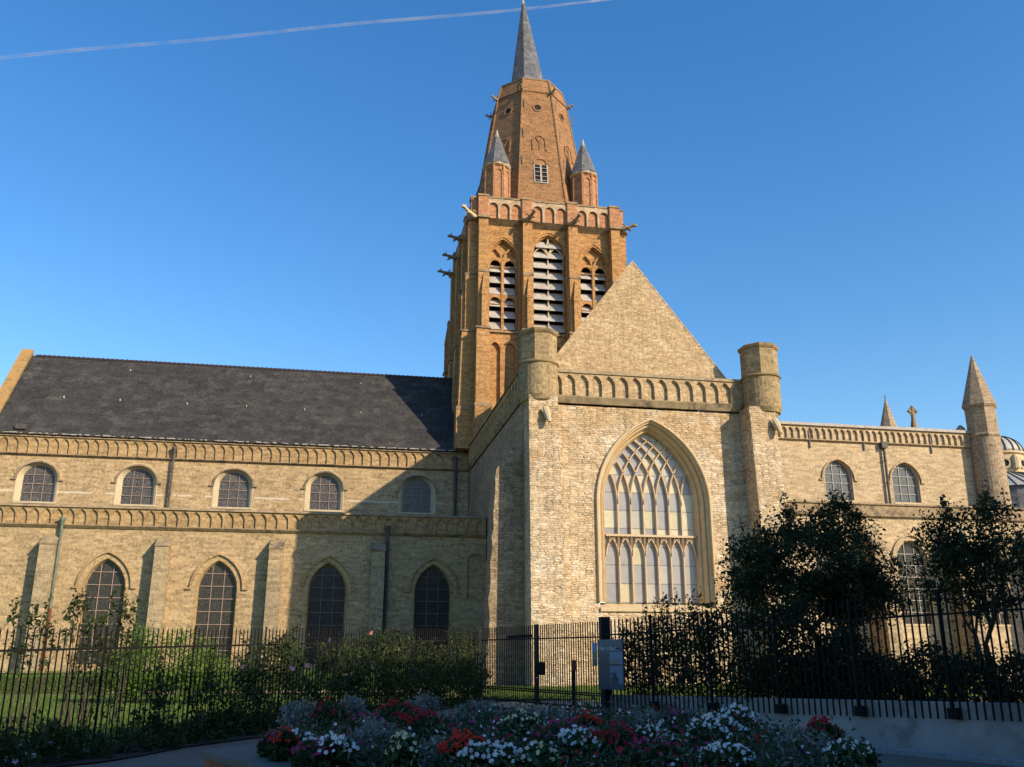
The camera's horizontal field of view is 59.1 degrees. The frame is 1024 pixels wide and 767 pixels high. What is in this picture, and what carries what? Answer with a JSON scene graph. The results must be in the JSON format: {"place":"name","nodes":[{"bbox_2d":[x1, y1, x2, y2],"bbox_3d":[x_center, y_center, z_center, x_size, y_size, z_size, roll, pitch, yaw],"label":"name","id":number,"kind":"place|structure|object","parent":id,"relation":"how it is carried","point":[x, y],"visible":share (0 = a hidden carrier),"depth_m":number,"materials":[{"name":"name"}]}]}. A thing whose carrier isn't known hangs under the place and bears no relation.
{"place":"outdoors","nodes":[
{"label":"outdoors","id":0,"kind":"place"},
{"bbox_2d":[0,701,451,760],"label":"lawn","id":1,"kind":"structure","parent":0,"point":[105,718],"depth_m":23.35,"materials":[{"name":"green plant"}]},
{"bbox_2d":[90,586,153,727],"bbox_3d":[-9.024,6.332,20.825,1.212,3.264,1.149,16,-23,-42],"label":"rose bush","id":2,"kind":"object","parent":1,"relation":"on","point":[124,614],"visible":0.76,"depth_m":20.83,"materials":[{"name":"green plant"}]},
{"bbox_2d":[23,691,428,694],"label":"path","id":3,"kind":"structure","parent":0,"point":[176,692],"depth_m":38.05,"materials":[{"name":"grey concrete"}]},
{"bbox_2d":[0,680,455,706],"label":"lawn","id":4,"kind":"structure","parent":0,"point":[59,695],"depth_m":34.67,"materials":[{"name":"green plant"}]},
{"bbox_2d":[0,673,107,694],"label":"box hedge","id":5,"kind":"object","parent":4,"relation":"on","point":[30,683],"visible":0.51,"depth_m":36.34,"materials":[{"name":"green plant"}]},
{"bbox_2d":[0,585,113,734],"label":"rose bush","id":6,"kind":"object","parent":4,"relation":"on","point":[102,618],"visible":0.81,"depth_m":19.87,"materials":[{"name":"green plant"}]},
{"bbox_2d":[88,618,238,703],"bbox_3d":[-11.456,9.279,30.096,4.930,3.098,2.981,3,-17,-10],"label":"laurel bush","id":7,"kind":"object","parent":4,"relation":"on","point":[156,665],"visible":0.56,"depth_m":29.63,"materials":[{"name":"green plant"}]},
{"bbox_2d":[1,669,402,684],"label":"box hedge","id":8,"kind":"object","parent":4,"relation":"on","point":[24,673],"visible":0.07,"depth_m":44.38,"materials":[{"name":"green plant"}]},
{"bbox_2d":[206,633,311,698],"bbox_3d":[-9.090,10.513,33.265,4.242,2.618,2.265,3,-17,-10],"label":"laurel bush","id":9,"kind":"object","parent":4,"relation":"on","point":[259,647],"visible":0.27,"depth_m":33.11,"materials":[{"name":"green plant"}]},
{"bbox_2d":[131,672,386,689],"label":"box hedge","id":10,"kind":"object","parent":4,"relation":"on","point":[277,682],"visible":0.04,"depth_m":41.74,"materials":[{"name":"green plant"}]},
{"bbox_2d":[312,622,427,695],"bbox_3d":[-5.657,11.106,35.982,4.941,3.145,2.368,3,-17,-10],"label":"laurel bush","id":11,"kind":"object","parent":4,"relation":"on","point":[360,653],"visible":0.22,"depth_m":35.76,"materials":[{"name":"green plant"}]},
{"bbox_2d":[0,701,501,766],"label":"soil","id":12,"kind":"structure","parent":0,"point":[88,759],"depth_m":16.54,"materials":[{"name":"brown soil"}]},
{"bbox_2d":[0,716,54,764],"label":"anemone","id":13,"kind":"object","parent":12,"relation":"on","point":[15,731],"visible":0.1,"depth_m":15.64,"materials":[{"name":"green plant"}]},
{"bbox_2d":[0,688,383,766],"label":"undergrowth","id":14,"kind":"object","parent":12,"relation":"on","point":[73,746],"visible":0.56,"depth_m":16.55,"materials":[{"name":"green plant"}]},
{"bbox_2d":[129,615,317,746],"bbox_3d":[-6.266,6.601,19.860,1.758,3.074,4.980,-8,-19,26],"label":"rose bush","id":15,"kind":"object","parent":12,"relation":"on","point":[254,694],"visible":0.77,"depth_m":19.97,"materials":[{"name":"green plant"}]},
{"bbox_2d":[0,626,475,758],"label":"iron fence","id":16,"kind":"object","parent":12,"relation":"on","point":[57,649],"visible":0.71,"depth_m":18.17,"materials":[{"name":"black metal"}]},
{"bbox_2d":[240,624,495,715],"bbox_3d":[-3.515,8.036,24.908,1.740,2.993,12.888,-7,-18,21],"label":"climbing rose","id":17,"kind":"object","parent":12,"relation":"on","point":[431,672],"visible":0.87,"depth_m":25.61,"materials":[{"name":"green plant"}]},
{"bbox_2d":[339,711,388,743],"bbox_3d":[-1.988,4.682,12.162,0.704,0.481,0.719,3,-17,-10],"label":"verbena","id":18,"kind":"object","parent":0,"point":[351,722],"visible":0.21,"depth_m":12.12,"materials":[{"name":"green plant"}]},
{"bbox_2d":[0,0,1023,602],"label":"sky","id":19,"kind":"structure","parent":0,"point":[838,185],"materials":[{"name":"blue"}]},
{"bbox_2d":[54,679,1021,766],"bbox_3d":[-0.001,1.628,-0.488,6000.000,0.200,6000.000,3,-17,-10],"label":"ground","id":20,"kind":"structure","parent":0,"point":[186,756],"depth_m":15.95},
{"bbox_2d":[0,684,772,748],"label":"grass","id":21,"kind":"structure","parent":20,"relation":"on","point":[45,711],"depth_m":26.88,"materials":[{"name":"green plant"}]},
{"bbox_2d":[404,692,441,713],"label":"silver ragwort","id":22,"kind":"object","parent":20,"relation":"on","point":[427,701],"visible":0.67,"depth_m":18.12,"materials":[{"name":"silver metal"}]},
{"bbox_2d":[0,0,1023,686],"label":"church","id":23,"kind":"structure","parent":20,"relation":"on","point":[580,430],"depth_m":59.84,"materials":[{"name":"brick"}]},
{"bbox_2d":[11,459,62,503],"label":"window","id":24,"kind":"structure","parent":23,"relation":"in","point":[36,481],"depth_m":65.10,"materials":[{"name":"glass"}]},
{"bbox_2d":[71,550,135,666],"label":"window","id":25,"kind":"structure","parent":23,"relation":"in","point":[106,576],"depth_m":55.62,"materials":[{"name":"glass"}]},
{"bbox_2d":[112,463,161,506],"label":"window","id":26,"kind":"structure","parent":23,"relation":"in","point":[136,483],"depth_m":66.34,"materials":[{"name":"grey glass"}]},
{"bbox_2d":[186,553,247,665],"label":"window","id":27,"kind":"structure","parent":23,"relation":"in","point":[216,590],"depth_m":56.73,"materials":[{"name":"glass"}]},
{"bbox_2d":[209,466,256,509],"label":"window","id":28,"kind":"structure","parent":23,"relation":"in","point":[233,487],"depth_m":67.58,"materials":[{"name":"grey glass"}]},
{"bbox_2d":[301,470,347,511],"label":"window","id":29,"kind":"structure","parent":23,"relation":"in","point":[324,489],"depth_m":68.80,"materials":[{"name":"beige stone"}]},
{"bbox_2d":[298,555,356,665],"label":"window","id":30,"kind":"structure","parent":23,"relation":"in","point":[327,588],"depth_m":57.96,"materials":[{"name":"glass"}]},
{"bbox_2d":[395,473,439,514],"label":"window","id":31,"kind":"structure","parent":23,"relation":"in","point":[417,491],"depth_m":70.07,"materials":[{"name":"grey glass"}]},
{"bbox_2d":[405,557,460,665],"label":"window","id":32,"kind":"structure","parent":23,"relation":"in","point":[433,592],"depth_m":59.25,"materials":[{"name":"glass"}]},
{"bbox_2d":[488,236,520,330],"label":"belfry window","id":33,"kind":"structure","parent":23,"relation":"in","point":[503,264],"depth_m":75.76,"materials":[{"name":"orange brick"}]},
{"bbox_2d":[532,231,567,334],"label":"belfry window","id":34,"kind":"structure","parent":23,"relation":"in","point":[549,266],"depth_m":76.71,"materials":[{"name":"grey wood"}]},
{"bbox_2d":[578,243,609,322],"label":"belfry window","id":35,"kind":"structure","parent":23,"relation":"in","point":[591,265],"depth_m":77.52,"materials":[{"name":"orange brick"}]},
{"bbox_2d":[595,418,717,611],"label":"great window","id":36,"kind":"structure","parent":23,"relation":"in","point":[655,532],"depth_m":51.24,"materials":[{"name":"stone"}]},
{"bbox_2d":[814,546,848,625],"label":"window","id":37,"kind":"structure","parent":23,"relation":"in","point":[836,546],"depth_m":62.71,"materials":[{"name":"stone"}]},
{"bbox_2d":[819,458,858,501],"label":"window","id":38,"kind":"structure","parent":23,"relation":"in","point":[836,472],"depth_m":71.22,"materials":[{"name":"glass"}]},
{"bbox_2d":[889,461,924,504],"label":"window","id":39,"kind":"structure","parent":23,"relation":"in","point":[904,477],"depth_m":72.22,"materials":[{"name":"glass"}]},
{"bbox_2d":[892,534,936,625],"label":"window","id":40,"kind":"structure","parent":23,"relation":"in","point":[904,551],"depth_m":63.58,"materials":[{"name":"glass"}]},
{"bbox_2d":[974,537,1013,626],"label":"window","id":41,"kind":"structure","parent":23,"relation":"in","point":[1009,623],"depth_m":64.06,"materials":[{"name":"stone"}]},
{"bbox_2d":[200,715,884,766],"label":"planter","id":42,"kind":"object","parent":20,"relation":"on","point":[241,756],"visible":0.19,"depth_m":10.64,"materials":[{"name":"brown"}]},
{"bbox_2d":[256,729,276,756],"bbox_3d":[-2.845,4.253,10.582,0.337,0.380,0.312,3,-17,-10],"label":"verbena","id":43,"kind":"object","parent":42,"relation":"on","point":[263,744],"visible":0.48,"depth_m":10.51,"materials":[{"name":"green plant"}]},
{"bbox_2d":[267,725,300,761],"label":"geranium","id":44,"kind":"object","parent":42,"relation":"on","point":[283,738],"visible":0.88,"depth_m":10.12,"materials":[{"name":"green plant"}]},
{"bbox_2d":[281,728,317,756],"bbox_3d":[-2.463,4.164,10.339,0.467,0.417,0.472,3,-17,-10],"label":"petunia","id":45,"kind":"object","parent":42,"relation":"on","point":[303,737],"visible":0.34,"depth_m":10.32,"materials":[{"name":"white plant"}]},
{"bbox_2d":[275,697,326,731],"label":"silver ragwort","id":46,"kind":"object","parent":42,"relation":"on","point":[292,715],"visible":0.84,"depth_m":14.07,"materials":[{"name":"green plant"}]},
{"bbox_2d":[288,737,341,766],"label":"verbena","id":47,"kind":"object","parent":42,"relation":"on","point":[307,757],"visible":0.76,"depth_m":9.45,"materials":[{"name":"green plant"}]},
{"bbox_2d":[309,695,349,733],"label":"geranium","id":48,"kind":"object","parent":42,"relation":"on","point":[328,711],"visible":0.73,"depth_m":14.03,"materials":[{"name":"green plant"}]},
{"bbox_2d":[315,732,359,766],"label":"petunia","id":49,"kind":"object","parent":42,"relation":"on","point":[326,760],"visible":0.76,"depth_m":9.46,"materials":[{"name":"white plant"}]},
{"bbox_2d":[333,691,378,721],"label":"silver ragwort","id":50,"kind":"object","parent":42,"relation":"on","point":[353,705],"visible":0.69,"depth_m":15.52,"materials":[{"name":"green plant"}]},
{"bbox_2d":[337,710,415,763],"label":"silver ragwort","id":51,"kind":"object","parent":42,"relation":"on","point":[373,728],"visible":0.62,"depth_m":10.34,"materials":[{"name":"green plant"}]},
{"bbox_2d":[371,699,423,727],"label":"geranium","id":52,"kind":"object","parent":42,"relation":"on","point":[394,710],"visible":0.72,"depth_m":14.45,"materials":[{"name":"red plant"}]},
{"bbox_2d":[381,730,421,766],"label":"petunia","id":53,"kind":"object","parent":42,"relation":"on","point":[399,748],"visible":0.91,"depth_m":8.94,"materials":[{"name":"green plant"}]},
{"bbox_2d":[390,706,446,743],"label":"geranium","id":54,"kind":"object","parent":42,"relation":"on","point":[421,718],"visible":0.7,"depth_m":11.97,"materials":[{"name":"red plant"}]},
{"bbox_2d":[419,734,452,766],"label":"silver ragwort","id":55,"kind":"object","parent":42,"relation":"on","point":[433,755],"visible":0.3,"depth_m":9.32,"materials":[{"name":"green plant"}]},
{"bbox_2d":[437,728,485,766],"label":"geranium","id":56,"kind":"object","parent":42,"relation":"on","point":[446,745],"visible":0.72,"depth_m":9.14,"materials":[{"name":"red plant"}]},
{"bbox_2d":[455,696,501,722],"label":"silver ragwort","id":57,"kind":"object","parent":42,"relation":"on","point":[483,705],"visible":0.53,"depth_m":16.02,"materials":[{"name":"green plant"}]},
{"bbox_2d":[454,739,503,766],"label":"petunia","id":58,"kind":"object","parent":42,"relation":"on","point":[471,749],"visible":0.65,"depth_m":8.85,"materials":[{"name":"white plant"}]},
{"bbox_2d":[478,740,524,766],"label":"petunia","id":59,"kind":"object","parent":42,"relation":"on","point":[507,752],"visible":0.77,"depth_m":8.77,"materials":[{"name":"white plant"}]},
{"bbox_2d":[498,708,545,742],"bbox_3d":[0.138,4.893,12.904,0.682,0.472,0.708,3,-17,-10],"label":"petunia","id":60,"kind":"object","parent":42,"relation":"on","point":[524,718],"visible":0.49,"depth_m":12.80,"materials":[{"name":"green plant"}]},
{"bbox_2d":[518,740,560,766],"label":"petunia","id":61,"kind":"object","parent":42,"relation":"on","point":[534,752],"visible":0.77,"depth_m":8.78,"materials":[{"name":"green plant"}]},
{"bbox_2d":[522,701,571,727],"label":"silver ragwort","id":62,"kind":"object","parent":42,"relation":"on","point":[546,713],"visible":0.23,"depth_m":13.91,"materials":[{"name":"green plant"}]},
{"bbox_2d":[537,718,588,745],"bbox_3d":[0.676,4.412,11.257,0.738,0.467,0.737,3,-17,-10],"label":"verbena","id":63,"kind":"object","parent":42,"relation":"on","point":[555,726],"visible":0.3,"depth_m":11.22,"materials":[{"name":"green plant"}]},
{"bbox_2d":[256,690,874,766],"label":"bedding foliage","id":64,"kind":"object","parent":42,"relation":"on","point":[610,759],"visible":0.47,"depth_m":10.40,"materials":[{"name":"green plant"}]},
{"bbox_2d":[311,701,760,766],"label":"red blooms","id":65,"kind":"object","parent":64,"relation":"attached to","point":[620,748],"visible":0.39,"depth_m":10.19,"materials":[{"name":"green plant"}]},
{"bbox_2d":[304,705,813,766],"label":"pink blooms","id":66,"kind":"object","parent":64,"relation":"attached to","point":[602,709],"visible":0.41,"depth_m":11.80,"materials":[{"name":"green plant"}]},
{"bbox_2d":[330,703,809,765],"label":"white blooms","id":67,"kind":"object","parent":64,"relation":"attached to","point":[619,709],"visible":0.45,"depth_m":11.16,"materials":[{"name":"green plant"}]},
{"bbox_2d":[261,699,871,766],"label":"silver foliage","id":68,"kind":"object","parent":42,"relation":"on","point":[785,763],"visible":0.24,"depth_m":10.17,"materials":[{"name":"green plant"}]},
{"bbox_2d":[548,724,602,766],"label":"petunia","id":69,"kind":"object","parent":42,"relation":"on","point":[574,744],"visible":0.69,"depth_m":9.99,"materials":[{"name":"white plant"}]},
{"bbox_2d":[558,723,599,739],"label":"silver ragwort","id":70,"kind":"object","parent":42,"relation":"on","point":[593,728],"visible":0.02,"depth_m":10.86,"materials":[{"name":"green plant"}]},
{"bbox_2d":[574,709,603,728],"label":"geranium","id":71,"kind":"object","parent":42,"relation":"on","point":[588,718],"visible":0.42,"depth_m":12.16,"materials":[{"name":"red plant"}]},
{"bbox_2d":[589,720,637,763],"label":"geranium","id":72,"kind":"object","parent":42,"relation":"on","point":[609,734],"visible":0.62,"depth_m":10.23,"materials":[{"name":"red plant"}]},
{"bbox_2d":[606,704,663,730],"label":"silver ragwort","id":73,"kind":"object","parent":42,"relation":"on","point":[638,718],"visible":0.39,"depth_m":13.48,"materials":[{"name":"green plant"}]},
{"bbox_2d":[617,735,687,766],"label":"verbena","id":74,"kind":"object","parent":42,"relation":"on","point":[668,746],"visible":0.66,"depth_m":9.11,"materials":[{"name":"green plant"}]},
{"bbox_2d":[629,723,680,753],"bbox_3d":[1.620,4.223,10.580,0.703,0.453,0.703,3,-17,-10],"label":"petunia","id":75,"kind":"object","parent":42,"relation":"on","point":[646,731],"visible":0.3,"depth_m":10.55,"materials":[{"name":"white plant"}]},
{"bbox_2d":[653,706,692,732],"bbox_3d":[2.470,5.224,13.914,0.714,0.462,0.705,3,-17,-10],"label":"verbena","id":76,"kind":"object","parent":42,"relation":"on","point":[673,713],"visible":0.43,"depth_m":13.82,"materials":[{"name":"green plant"}]},
{"bbox_2d":[672,701,708,730],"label":"silver ragwort","id":77,"kind":"object","parent":42,"relation":"on","point":[689,712],"visible":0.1,"depth_m":14.37,"materials":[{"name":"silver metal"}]},
{"bbox_2d":[683,712,748,748],"bbox_3d":[2.702,4.650,12.049,0.879,0.492,0.855,3,-17,-10],"label":"petunia","id":78,"kind":"object","parent":42,"relation":"on","point":[716,723],"visible":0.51,"depth_m":11.93,"materials":[{"name":"white plant"}]},
{"bbox_2d":[695,739,755,766],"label":"petunia","id":79,"kind":"object","parent":42,"relation":"on","point":[717,748],"visible":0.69,"depth_m":8.95,"materials":[{"name":"white plant"}]},
{"bbox_2d":[710,702,760,733],"bbox_3d":[3.417,5.155,13.827,0.781,0.525,0.782,3,-17,-10],"label":"petunia","id":80,"kind":"object","parent":42,"relation":"on","point":[727,712],"visible":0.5,"depth_m":13.72,"materials":[{"name":"white plant"}]},
{"bbox_2d":[763,725,836,765],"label":"silver ragwort","id":81,"kind":"object","parent":42,"relation":"on","point":[799,735],"visible":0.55,"depth_m":10.18,"materials":[{"name":"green plant"}]},
{"bbox_2d":[800,715,846,740],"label":"geranium","id":82,"kind":"object","parent":42,"relation":"on","point":[820,725],"visible":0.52,"depth_m":11.24,"materials":[{"name":"red plant"}]},
{"bbox_2d":[822,738,881,766],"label":"petunia","id":83,"kind":"object","parent":42,"relation":"on","point":[871,759],"visible":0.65,"depth_m":9.64,"materials":[{"name":"white plant"}]},
{"bbox_2d":[467,694,682,701],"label":"box hedge","id":84,"kind":"object","parent":20,"relation":"on","point":[546,698],"visible":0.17,"depth_m":31.54,"materials":[{"name":"green plant"}]},
{"bbox_2d":[610,694,1023,759],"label":"wall","id":85,"kind":"structure","parent":20,"relation":"on","point":[990,737],"depth_m":17.73,"materials":[{"name":"grey concrete"}]},
{"bbox_2d":[600,586,1023,721],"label":"railing","id":86,"kind":"object","parent":85,"relation":"on","point":[953,712],"visible":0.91,"depth_m":19.20,"materials":[{"name":"black metal"}]},
{"bbox_2d":[842,744,1023,766],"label":"kerb","id":87,"kind":"structure","parent":20,"relation":"on","point":[961,757],"depth_m":16.02,"materials":[{"name":"concrete"}]},
{"bbox_2d":[1001,436,1023,507],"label":"domed chapel","id":88,"kind":"structure","parent":20,"relation":"on","point":[1013,451],"depth_m":123.57,"materials":[{"name":"stone"}]},
{"bbox_2d":[1004,457,1010,467],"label":"round window","id":89,"kind":"structure","parent":88,"relation":"in","point":[1007,461],"depth_m":123.85,"materials":[{"name":"beige stone"}]},
{"bbox_2d":[1020,458,1023,468],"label":"round window","id":90,"kind":"structure","parent":88,"relation":"in","point":[1021,459],"depth_m":124.33,"materials":[{"name":"beige stone"}]},
{"bbox_2d":[491,701,600,714],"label":"path","id":91,"kind":"structure","parent":0,"point":[506,704],"depth_m":28.60,"materials":[{"name":"grey concrete"}]},
{"bbox_2d":[474,617,611,712],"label":"gate","id":92,"kind":"structure","parent":91,"relation":"on","point":[540,668],"depth_m":27.98,"materials":[{"name":"black metal"}]},
{"bbox_2d":[572,660,575,704],"bbox_3d":[1.869,9.056,27.113,0.120,1.420,0.120,3,-17,-10],"label":"bollard","id":93,"kind":"object","parent":91,"relation":"on","point":[573,679],"visible":0.46,"depth_m":27.14,"materials":[{"name":"black metal"}]},
{"bbox_2d":[592,639,624,714],"bbox_3d":[2.633,7.968,24.456,0.110,1.980,1.260,12,-20,-34],"label":"information sign","id":94,"kind":"object","parent":91,"relation":"on","point":[611,655],"visible":1,"depth_m":24.45,"materials":[{"name":"grey metal"}]},
{"bbox_2d":[484,685,981,697],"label":"lawn","id":95,"kind":"structure","parent":0,"point":[625,691],"depth_m":39.62,"materials":[{"name":"green plant"}]},
{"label":"soil","id":96,"kind":"structure","parent":0,"visible":0},
{"bbox_2d":[604,574,783,710],"bbox_3d":[4.643,6.861,23.167,2.171,3.732,5.649,13,-21,-37],"label":"climbing shrub","id":97,"kind":"object","parent":96,"relation":"on","point":[735,648],"visible":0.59,"depth_m":22.75,"materials":[{"name":"green plant"}]},
{"bbox_2d":[707,486,921,640],"bbox_3d":[7.968,5.683,23.324,5.903,6.316,4.280,3,-17,-10],"label":"tree","id":98,"kind":"object","parent":96,"relation":"on","point":[767,558],"visible":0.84,"depth_m":23.16,"materials":[{"name":"green plant"}]},
{"bbox_2d":[759,583,889,710],"bbox_3d":[7.120,6.292,20.617,2.980,3.447,2.087,-10,-20,31],"label":"shrub","id":99,"kind":"object","parent":96,"relation":"on","point":[801,601],"visible":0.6,"depth_m":20.50,"materials":[{"name":"green plant"}]},
{"bbox_2d":[748,635,1023,702],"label":"hedge","id":100,"kind":"object","parent":96,"relation":"on","point":[1018,678],"visible":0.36,"depth_m":18.81,"materials":[{"name":"green plant"}]},
{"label":"lawn","id":101,"kind":"structure","parent":0,"visible":0},
{"bbox_2d":[797,557,906,674],"bbox_3d":[8.700,6.546,23.027,3.109,4.493,2.333,3,-17,-10],"label":"young tree","id":102,"kind":"object","parent":101,"relation":"on","point":[841,580],"visible":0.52,"depth_m":22.94,"materials":[{"name":"green plant"}]},
{"bbox_2d":[828,622,893,689],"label":"rose bush","id":103,"kind":"object","parent":101,"relation":"on","point":[870,647],"visible":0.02,"depth_m":25.29,"materials":[{"name":"green plant"}]},
{"bbox_2d":[893,480,1023,670],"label":"tree","id":104,"kind":"object","parent":101,"relation":"on","point":[1006,566],"visible":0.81,"depth_m":20.89,"materials":[{"name":"green plant"}]},
{"bbox_2d":[903,511,1017,701],"bbox_3d":[10.247,5.497,20.386,3.111,5.188,2.337,17,-24,-44],"label":"young tree","id":105,"kind":"object","parent":101,"relation":"on","point":[949,554],"visible":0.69,"depth_m":20.41,"materials":[{"name":"green plant"}]}
]}

